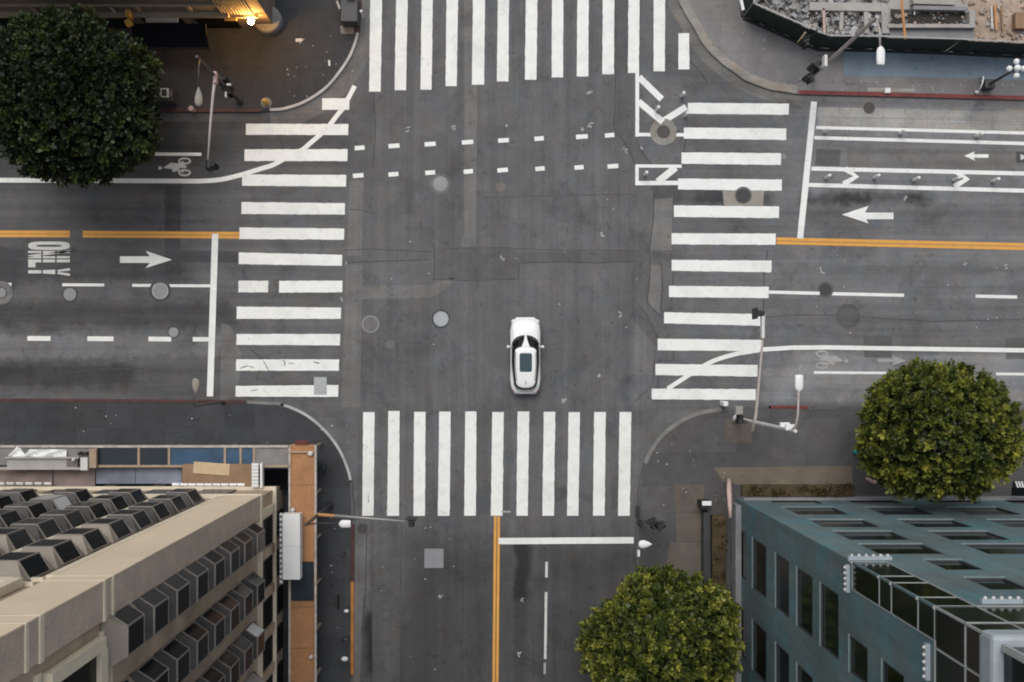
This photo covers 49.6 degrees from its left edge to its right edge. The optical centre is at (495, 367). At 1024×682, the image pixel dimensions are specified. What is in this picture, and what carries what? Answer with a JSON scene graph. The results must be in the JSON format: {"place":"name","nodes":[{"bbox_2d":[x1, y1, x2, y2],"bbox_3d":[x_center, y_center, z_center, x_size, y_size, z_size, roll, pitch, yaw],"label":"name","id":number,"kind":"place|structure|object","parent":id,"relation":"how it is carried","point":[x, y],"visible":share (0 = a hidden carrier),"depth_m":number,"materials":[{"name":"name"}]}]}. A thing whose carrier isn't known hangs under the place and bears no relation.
{"place":"outdoors","nodes":[
{"label":"outdoors","id":0,"kind":"place"},
{"bbox_2d":[157,88,177,104],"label":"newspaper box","id":1,"kind":"object","parent":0,"point":[169,96],"visible":0.81,"depth_m":66.75,"materials":[{"name":"grey metal"}]},
{"bbox_2d":[0,398,353,681],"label":"sidewalk","id":2,"kind":"structure","parent":0,"point":[24,421],"depth_m":67.85,"materials":[{"name":"concrete"}]},
{"bbox_2d":[0,443,320,681],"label":"sidewalk shed","id":3,"kind":"structure","parent":2,"relation":"on","point":[303,625],"depth_m":65.00,"materials":[{"name":"brown wood"}]},
{"bbox_2d":[8,446,66,456],"bbox_3d":[-26.731,4.968,64.777,3.346,0.277,0.714,0,90,0],"label":"white tarp","id":4,"kind":"object","parent":3,"relation":"on","point":[17,451],"visible":1,"depth_m":64.78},
{"bbox_2d":[0,449,96,469],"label":"metal trough","id":5,"kind":"object","parent":3,"relation":"on","point":[44,463],"visible":1,"depth_m":64.60,"materials":[{"name":"metal"}]},
{"bbox_2d":[182,464,251,486],"bbox_3d":[-16.261,6.317,64.855,4.052,0.030,1.328,0,90,0],"label":"plywood sheet","id":6,"kind":"object","parent":3,"relation":"on","point":[240,473],"visible":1,"depth_m":64.84,"materials":[{"name":"wood"}]},
{"bbox_2d":[193,461,229,475],"bbox_3d":[-16.574,5.922,64.815,2.110,0.030,0.681,4,90,0],"label":"plywood offcut","id":7,"kind":"object","parent":6,"relation":"on","point":[211,468],"visible":1,"depth_m":64.80,"materials":[{"name":"wood"}]},
{"bbox_2d":[252,463,263,487],"bbox_3d":[-13.864,6.305,64.750,0.627,0.500,1.432,0,90,0],"label":"white rack","id":8,"kind":"object","parent":3,"relation":"on","point":[255,475],"visible":1,"depth_m":64.50,"materials":[{"name":"metal"}]},
{"bbox_2d":[291,562,313,600],"bbox_3d":[-11.281,12.534,64.955,1.313,0.030,2.285,0,90,0],"label":"navy tarp","id":9,"kind":"object","parent":3,"relation":"on","point":[302,588],"visible":0.86,"depth_m":64.94,"materials":[{"name":"plastic"}]},
{"bbox_2d":[305,501,417,527],"bbox_3d":[-7.350,8.492,63.390,5.881,8.920,0.649,4,90,0],"label":"traffic signal","id":10,"kind":"object","parent":2,"relation":"on","point":[347,523],"visible":1,"depth_m":62.53,"materials":[{"name":"metal"}]},
{"bbox_2d":[5,0,361,112],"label":"sidewalk","id":11,"kind":"structure","parent":0,"point":[252,65],"depth_m":67.85,"materials":[{"name":"concrete"}]},
{"bbox_2d":[0,1,165,188],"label":"street tree","id":12,"kind":"object","parent":11,"relation":"on","point":[36,51],"visible":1,"depth_m":59.21,"materials":[{"name":"green plant"}]},
{"bbox_2d":[0,0,282,35],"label":"brown building","id":13,"kind":"structure","parent":11,"relation":"on","point":[265,15],"depth_m":64.69,"materials":[{"name":"black concrete"}]},
{"bbox_2d":[132,24,209,48],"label":"awning","id":14,"kind":"object","parent":13,"relation":"attached to","point":[174,36],"visible":0.89,"depth_m":65.13,"materials":[{"name":"black fabric"}]},
{"bbox_2d":[194,18,241,27],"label":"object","id":15,"kind":"structure","parent":13,"relation":"in","point":[210,22],"depth_m":66.83,"materials":[{"name":"black glass"}]},
{"bbox_2d":[195,55,243,173],"bbox_3d":[-15.632,-13.903,62.886,0.877,9.927,6.024,0,90,0],"label":"traffic signal","id":16,"kind":"object","parent":11,"relation":"on","point":[226,87],"visible":1,"depth_m":61.56,"materials":[{"name":"painted metal"},{"name":"black plastic"}]},
{"bbox_2d":[336,0,359,26],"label":"utility cabinet","id":17,"kind":"object","parent":11,"relation":"on","point":[349,10],"visible":1,"depth_m":66.65,"materials":[{"name":"metal"}]},
{"bbox_2d":[0,0,1023,681],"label":"road","id":18,"kind":"structure","parent":0,"point":[284,252],"depth_m":68.00,"materials":[{"name":"asphalt"}]},
{"bbox_2d":[0,281,12,303],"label":"manhole cover","id":19,"kind":"object","parent":18,"relation":"on","point":[6,292],"visible":1,"depth_m":67.99,"materials":[{"name":"metal"}]},
{"bbox_2d":[0,483,282,681],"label":"concrete building","id":20,"kind":"structure","parent":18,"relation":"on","point":[135,582],"depth_m":45.60,"materials":[{"name":"concrete"}]},
{"bbox_2d":[0,577,22,596],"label":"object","id":21,"kind":"structure","parent":20,"relation":"in","point":[7,584],"depth_m":35.52,"materials":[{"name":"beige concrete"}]},
{"bbox_2d":[0,509,24,527],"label":"bay window","id":22,"kind":"structure","parent":20,"relation":"in","point":[7,516],"depth_m":49.56,"materials":[{"name":"black glass"}]},
{"bbox_2d":[0,528,36,552],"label":"bay window","id":23,"kind":"structure","parent":20,"relation":"in","point":[11,539],"depth_m":43.54,"materials":[{"name":"black glass"}]},
{"bbox_2d":[0,488,38,502],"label":"bay window","id":24,"kind":"structure","parent":20,"relation":"in","point":[17,494],"depth_m":57.85,"materials":[{"name":"grey glass"}]},
{"bbox_2d":[3,502,49,518],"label":"bay window","id":25,"kind":"structure","parent":20,"relation":"in","point":[27,510],"depth_m":51.99,"materials":[{"name":"grey glass"}]},
{"bbox_2d":[0,552,54,580],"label":"bay window","id":26,"kind":"structure","parent":20,"relation":"in","point":[26,565],"depth_m":37.62,"materials":[{"name":"grey glass"}]},
{"bbox_2d":[9,518,64,540],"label":"bay window","id":27,"kind":"structure","parent":20,"relation":"in","point":[39,528],"depth_m":46.26,"materials":[{"name":"grey glass"}]},
{"bbox_2d":[29,495,72,510],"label":"bay window","id":28,"kind":"structure","parent":20,"relation":"in","point":[52,502],"depth_m":54.88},
{"bbox_2d":[20,539,84,568],"bbox_3d":[-16.500,6.815,40.830,1.920,2.860,0.695,0,90,0],"label":"bay window","id":29,"kind":"structure","parent":20,"relation":"in","point":[58,552],"depth_m":40.42,"materials":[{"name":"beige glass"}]},
{"bbox_2d":[38,509,88,529],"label":"bay window","id":30,"kind":"structure","parent":20,"relation":"in","point":[67,519],"depth_m":49.14,"materials":[{"name":"grey glass"}]},
{"bbox_2d":[53,488,92,503],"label":"bay window","id":31,"kind":"structure","parent":20,"relation":"in","point":[75,495],"depth_m":57.85,"materials":[{"name":"black glass"}]},
{"bbox_2d":[42,637,107,681],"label":"window","id":32,"kind":"structure","parent":20,"relation":"in","point":[89,663],"depth_m":34.59,"materials":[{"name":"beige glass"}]},
{"bbox_2d":[53,528,110,554],"bbox_3d":[-16.500,6.815,43.730,1.920,2.860,0.695,0,90,0],"label":"bay window","id":33,"kind":"structure","parent":20,"relation":"in","point":[88,540],"depth_m":43.31,"materials":[{"name":"beige glass"}]},
{"bbox_2d":[64,502,110,520],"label":"bay window","id":34,"kind":"structure","parent":20,"relation":"in","point":[91,510],"depth_m":51.99,"materials":[{"name":"grey glass"}]},
{"bbox_2d":[81,518,134,542],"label":"bay window","id":35,"kind":"structure","parent":20,"relation":"in","point":[115,529],"depth_m":46.28,"materials":[{"name":"beige glass"}]},
{"bbox_2d":[87,495,130,512],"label":"bay window","id":36,"kind":"structure","parent":20,"relation":"in","point":[113,503],"depth_m":54.89,"materials":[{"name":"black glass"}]},
{"bbox_2d":[101,603,144,669],"bbox_3d":[-12.637,9.179,37.930,0.695,2.860,1.920,0,90,0],"label":"bay window","id":37,"kind":"structure","parent":20,"relation":"in","point":[124,631],"depth_m":37.13,"materials":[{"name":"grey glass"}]},
{"bbox_2d":[108,488,147,504],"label":"bay window","id":38,"kind":"structure","parent":20,"relation":"in","point":[133,496],"depth_m":57.85,"materials":[{"name":"grey glass"}]},
{"bbox_2d":[106,509,154,531],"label":"bay window","id":39,"kind":"structure","parent":20,"relation":"in","point":[137,519],"depth_m":49.14,"materials":[{"name":"grey glass"}]},
{"bbox_2d":[130,655,168,681],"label":"bay window","id":40,"kind":"structure","parent":20,"relation":"in","point":[152,670],"depth_m":40.76,"materials":[{"name":"black glass"}]},
{"bbox_2d":[132,586,168,641],"bbox_3d":[-12.637,9.179,40.830,0.695,2.860,1.920,0,90,0],"label":"bay window","id":41,"kind":"structure","parent":20,"relation":"in","point":[154,603],"depth_m":40.39,"materials":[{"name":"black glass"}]},
{"bbox_2d":[128,502,173,522],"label":"bay window","id":42,"kind":"structure","parent":20,"relation":"in","point":[158,511],"depth_m":51.99,"materials":[{"name":"black glass"}]},
{"bbox_2d":[147,495,189,514],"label":"bay window","id":43,"kind":"structure","parent":20,"relation":"in","point":[176,504],"depth_m":54.88,"materials":[{"name":"grey glass"}]},
{"bbox_2d":[155,637,189,681],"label":"bay window","id":44,"kind":"structure","parent":20,"relation":"in","point":[175,655],"depth_m":43.38,"materials":[{"name":"black glass"}]},
{"bbox_2d":[157,573,189,622],"bbox_3d":[-12.637,9.179,43.730,0.695,2.860,1.920,0,90,0],"label":"bay window","id":45,"kind":"structure","parent":20,"relation":"in","point":[176,586],"depth_m":43.24,"materials":[{"name":"black glass"}]},
{"bbox_2d":[165,488,204,506],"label":"bay window","id":46,"kind":"structure","parent":20,"relation":"in","point":[191,496],"depth_m":57.85,"materials":[{"name":"grey glass"}]},
{"bbox_2d":[177,620,208,670],"bbox_3d":[-12.637,11.857,46.630,0.695,2.860,1.920,0,90,0],"label":"bay window","id":47,"kind":"structure","parent":20,"relation":"in","point":[194,636],"depth_m":46.18,"materials":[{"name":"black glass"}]},
{"bbox_2d":[178,560,208,606],"bbox_3d":[-12.637,9.179,46.630,0.695,2.860,1.920,0,90,0],"label":"bay window","id":48,"kind":"structure","parent":20,"relation":"in","point":[196,573],"depth_m":46.17,"materials":[{"name":"black glass"}]},
{"bbox_2d":[196,606,224,652],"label":"bay window","id":49,"kind":"structure","parent":20,"relation":"in","point":[212,620],"depth_m":49.13,"materials":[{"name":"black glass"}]},
{"bbox_2d":[196,664,224,681],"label":"bay window","id":50,"kind":"structure","parent":20,"relation":"in","point":[212,674],"depth_m":49.68,"materials":[{"name":"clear glass"}]},
{"bbox_2d":[198,549,224,591],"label":"bay window","id":51,"kind":"structure","parent":20,"relation":"in","point":[213,560],"depth_m":49.10,"materials":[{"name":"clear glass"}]},
{"bbox_2d":[213,593,239,636],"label":"bay window","id":52,"kind":"structure","parent":20,"relation":"in","point":[226,605],"depth_m":51.97,"materials":[{"name":"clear glass"}]},
{"bbox_2d":[213,648,239,681],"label":"bay window","id":53,"kind":"structure","parent":20,"relation":"in","point":[227,663],"depth_m":52.16,"materials":[{"name":"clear glass"}]},
{"bbox_2d":[215,539,239,578],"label":"bay window","id":54,"kind":"structure","parent":20,"relation":"in","point":[228,549],"depth_m":51.97,"materials":[{"name":"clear glass"}]},
{"bbox_2d":[228,581,252,621],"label":"bay window","id":55,"kind":"structure","parent":20,"relation":"in","point":[241,593],"depth_m":54.89,"materials":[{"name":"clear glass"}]},
{"bbox_2d":[228,634,252,675],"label":"bay window","id":56,"kind":"structure","parent":20,"relation":"in","point":[241,647],"depth_m":54.89,"materials":[{"name":"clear glass"}]},
{"bbox_2d":[230,531,252,566],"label":"bay window","id":57,"kind":"structure","parent":20,"relation":"in","point":[242,539],"depth_m":54.89,"materials":[{"name":"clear glass"}]},
{"bbox_2d":[242,571,264,608],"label":"bay window","id":58,"kind":"structure","parent":20,"relation":"in","point":[253,581],"depth_m":57.88,"materials":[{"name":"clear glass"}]},
{"bbox_2d":[242,621,264,660],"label":"bay window","id":59,"kind":"structure","parent":20,"relation":"in","point":[254,633],"depth_m":57.88,"materials":[{"name":"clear glass"}]},
{"bbox_2d":[243,523,264,556],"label":"bay window","id":60,"kind":"structure","parent":20,"relation":"in","point":[254,530],"depth_m":57.81,"materials":[{"name":"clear glass"}]},
{"bbox_2d":[263,555,272,587],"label":"window","id":61,"kind":"structure","parent":20,"relation":"in","point":[267,563],"depth_m":63.16,"materials":[{"name":"black glass"}]},
{"bbox_2d":[263,594,272,628],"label":"window","id":62,"kind":"structure","parent":20,"relation":"in","point":[268,603],"depth_m":63.08,"materials":[{"name":"black glass"}]},
{"bbox_2d":[263,634,272,671],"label":"window","id":63,"kind":"structure","parent":20,"relation":"in","point":[268,652],"depth_m":63.16,"materials":[{"name":"black glass"}]},
{"bbox_2d":[264,469,287,489],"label":"black sheet","id":64,"kind":"object","parent":20,"relation":"attached to","point":[275,477],"visible":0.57,"depth_m":67.10,"materials":[{"name":"fabric"}]},
{"bbox_2d":[279,512,301,583],"bbox_3d":[-11.843,10.467,64.200,1.235,0.800,4.126,0,90,0],"label":"white sign box","id":65,"kind":"object","parent":20,"relation":"attached to","point":[290,545],"visible":1,"depth_m":63.80,"materials":[{"name":"metal"}]},
{"bbox_2d":[149,280,170,301],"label":"manhole cover","id":66,"kind":"object","parent":18,"relation":"on","point":[159,292],"visible":1,"depth_m":67.98,"materials":[{"name":"metal"}]},
{"bbox_2d":[424,549,442,567],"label":"utility plate","id":67,"kind":"object","parent":18,"relation":"on","point":[433,558],"visible":1,"depth_m":67.98,"materials":[{"name":"grey metal"}]},
{"bbox_2d":[430,173,450,193],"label":"manhole cover","id":68,"kind":"object","parent":18,"relation":"on","point":[440,183],"visible":1,"depth_m":67.98,"materials":[{"name":"metal"}]},
{"bbox_2d":[432,310,449,327],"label":"manhole cover","id":69,"kind":"object","parent":18,"relation":"on","point":[440,318],"visible":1,"depth_m":67.98,"materials":[{"name":"metal"}]},
{"bbox_2d":[507,317,543,393],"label":"white car","id":70,"kind":"object","parent":18,"relation":"on","point":[524,346],"visible":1,"depth_m":66.75,"materials":[{"name":"paint"}]},
{"bbox_2d":[650,119,676,144],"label":"manhole cover","id":71,"kind":"object","parent":18,"relation":"on","point":[664,132],"visible":1,"depth_m":67.99,"materials":[{"name":"concrete"}]},
{"bbox_2d":[836,304,859,327],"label":"manhole cover","id":72,"kind":"object","parent":18,"relation":"on","point":[847,315],"visible":1,"depth_m":67.98,"materials":[{"name":"metal"}]},
{"bbox_2d":[636,406,1023,672],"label":"sidewalk","id":73,"kind":"structure","parent":0,"point":[818,446],"depth_m":67.85,"materials":[{"name":"concrete"}]},
{"bbox_2d":[574,564,745,681],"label":"street tree","id":74,"kind":"object","parent":73,"relation":"on","point":[696,633],"visible":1,"depth_m":58.80,"materials":[{"name":"green plant"}]},
{"bbox_2d":[697,499,711,597],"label":"street light","id":75,"kind":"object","parent":73,"relation":"on","point":[704,503],"depth_m":67.00,"materials":[{"name":"black"}]},
{"bbox_2d":[711,515,729,595],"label":"planter bed","id":76,"kind":"object","parent":73,"relation":"on","point":[719,546],"visible":0.26,"depth_m":67.38,"materials":[{"name":"soil"}]},
{"bbox_2d":[732,307,802,432],"bbox_3d":[14.639,0.157,61.136,1.115,13.429,6.985,3,90,0],"label":"traffic signal","id":77,"kind":"object","parent":73,"relation":"on","point":[738,418],"visible":1,"depth_m":62.34,"materials":[{"name":"grey metal"}]},
{"bbox_2d":[741,482,856,497],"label":"planter bed","id":78,"kind":"object","parent":73,"relation":"on","point":[789,490],"visible":1,"depth_m":67.38,"materials":[{"name":"soil"}]},
{"bbox_2d":[730,496,1023,681],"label":"teal building","id":79,"kind":"structure","parent":73,"relation":"on","point":[860,589],"depth_m":49.49,"materials":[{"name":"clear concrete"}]},
{"bbox_2d":[752,536,765,597],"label":"window","id":80,"kind":"structure","parent":79,"relation":"in","point":[758,549],"depth_m":62.00,"materials":[{"name":"black glass"}]},
{"bbox_2d":[752,618,765,681],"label":"window","id":81,"kind":"structure","parent":79,"relation":"in","point":[758,634],"depth_m":62.00,"materials":[{"name":"black glass"}]},
{"bbox_2d":[774,552,788,617],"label":"window","id":82,"kind":"structure","parent":79,"relation":"in","point":[781,565],"depth_m":57.23,"materials":[{"name":"black glass"}]},
{"bbox_2d":[774,641,788,681],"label":"window","id":83,"kind":"structure","parent":79,"relation":"in","point":[781,657],"depth_m":57.43,"materials":[{"name":"black glass"}]},
{"bbox_2d":[796,566,812,637],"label":"window","id":84,"kind":"structure","parent":79,"relation":"in","point":[804,582],"depth_m":52.98,"materials":[{"name":"black glass"}]},
{"bbox_2d":[782,506,849,514],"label":"window","id":85,"kind":"structure","parent":79,"relation":"in","point":[800,510],"depth_m":62.43,"materials":[{"name":"black glass"}]},
{"bbox_2d":[819,581,838,659],"bbox_3d":[14.727,11.140,48.840,0.145,2.680,2.940,0,90,0],"label":"window","id":86,"kind":"structure","parent":79,"relation":"in","point":[828,598],"depth_m":49.01,"materials":[{"name":"black glass"}]},
{"bbox_2d":[807,519,878,526],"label":"window","id":87,"kind":"structure","parent":79,"relation":"in","point":[822,522],"depth_m":57.23,"materials":[{"name":"black glass"}]},
{"bbox_2d":[848,633,867,681],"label":"window","id":88,"kind":"structure","parent":79,"relation":"in","point":[857,652],"depth_m":45.14,"materials":[{"name":"black glass"}]},
{"bbox_2d":[831,530,909,539],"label":"window","id":89,"kind":"structure","parent":79,"relation":"in","point":[849,535],"depth_m":53.15,"materials":[{"name":"black glass"}]},
{"bbox_2d":[880,658,903,681],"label":"window","id":90,"kind":"structure","parent":79,"relation":"in","point":[888,673],"depth_m":41.67,"materials":[{"name":"black glass"}]},
{"bbox_2d":[864,506,935,514],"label":"window","id":91,"kind":"structure","parent":79,"relation":"in","point":[886,510],"depth_m":62.43,"materials":[{"name":"black glass"}]},
{"bbox_2d":[857,543,943,553],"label":"window","id":92,"kind":"structure","parent":79,"relation":"in","point":[880,548],"depth_m":49.34,"materials":[{"name":"black glass"}]},
{"bbox_2d":[897,519,971,526],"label":"window","id":93,"kind":"structure","parent":79,"relation":"in","point":[915,522],"depth_m":57.23,"materials":[{"name":"black glass"}]},
{"bbox_2d":[923,558,982,569],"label":"window","id":94,"kind":"structure","parent":79,"relation":"in","point":[945,563],"depth_m":45.34,"materials":[{"name":"black glass"}]},
{"bbox_2d":[927,530,1010,539],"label":"window","id":95,"kind":"structure","parent":79,"relation":"in","point":[949,535],"depth_m":53.15,"materials":[{"name":"black glass"}]},
{"bbox_2d":[946,506,1021,514],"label":"window","id":96,"kind":"structure","parent":79,"relation":"in","point":[972,510],"depth_m":62.43,"materials":[{"name":"black glass"}]},
{"bbox_2d":[961,543,1023,553],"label":"window","id":97,"kind":"structure","parent":79,"relation":"in","point":[989,548],"depth_m":49.61,"materials":[{"name":"black glass"}]},
{"bbox_2d":[962,576,1023,589],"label":"window","id":98,"kind":"structure","parent":79,"relation":"in","point":[990,582],"depth_m":41.43,"materials":[{"name":"black glass"}]},
{"bbox_2d":[851,356,1023,503],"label":"street tree","id":99,"kind":"object","parent":73,"relation":"on","point":[915,400],"visible":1,"depth_m":59.08,"materials":[{"name":"green plant"}]},
{"bbox_2d":[678,0,1023,99],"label":"sidewalk","id":100,"kind":"structure","parent":0,"point":[738,44],"depth_m":67.85,"materials":[{"name":"concrete"}]},
{"bbox_2d":[799,15,884,84],"bbox_3d":[18.824,-16.634,61.925,1.806,11.849,2.681,0,90,0],"label":"traffic signal","id":101,"kind":"object","parent":100,"relation":"on","point":[814,69],"visible":1,"depth_m":61.88,"materials":[{"name":"grey metal"}]},
{"bbox_2d":[740,0,1023,58],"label":"construction fence","id":102,"kind":"object","parent":100,"relation":"on","point":[781,26],"visible":0.9,"depth_m":66.74,"materials":[{"name":"metal"}]},
{"bbox_2d":[981,58,1023,90],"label":"globe lamp","id":103,"kind":"object","parent":100,"relation":"on","point":[988,84],"visible":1,"depth_m":64.86,"materials":[{"name":"glass"}]},
{"bbox_2d":[759,0,1005,54],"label":"site ground","id":104,"kind":"structure","parent":0,"point":[894,4],"depth_m":67.83,"materials":[{"name":"concrete"}]},
{"bbox_2d":[809,2,884,13],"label":"concrete beam","id":105,"kind":"structure","parent":104,"relation":"on","point":[814,7],"depth_m":67.30,"materials":[{"name":"concrete"}]},
{"bbox_2d":[754,0,1023,40],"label":"rubble","id":106,"kind":"object","parent":104,"relation":"on","point":[833,30],"visible":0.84,"depth_m":67.57,"materials":[{"name":"concrete"}]},
{"bbox_2d":[891,9,964,22],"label":"foundation pit","id":107,"kind":"object","parent":104,"relation":"on","point":[928,18],"visible":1,"depth_m":67.80,"materials":[{"name":"soil"}]},
{"bbox_2d":[887,24,969,28],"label":"concrete beam","id":108,"kind":"structure","parent":104,"relation":"on","point":[930,26],"depth_m":67.20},
{"bbox_2d":[887,29,973,39],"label":"concrete beam","id":109,"kind":"structure","parent":104,"relation":"on","point":[957,33],"depth_m":67.52,"materials":[{"name":"concrete"}]},
{"bbox_2d":[910,0,954,5],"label":"concrete beam","id":110,"kind":"structure","parent":104,"relation":"on","point":[934,2],"depth_m":67.27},
{"bbox_2d":[911,5,966,12],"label":"concrete beam","id":111,"kind":"structure","parent":104,"relation":"on","point":[922,8],"depth_m":67.35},
{"bbox_2d":[968,0,1023,42],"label":"site soil","id":112,"kind":"structure","parent":104,"relation":"on","point":[981,28],"depth_m":67.80,"materials":[{"name":"soil"}]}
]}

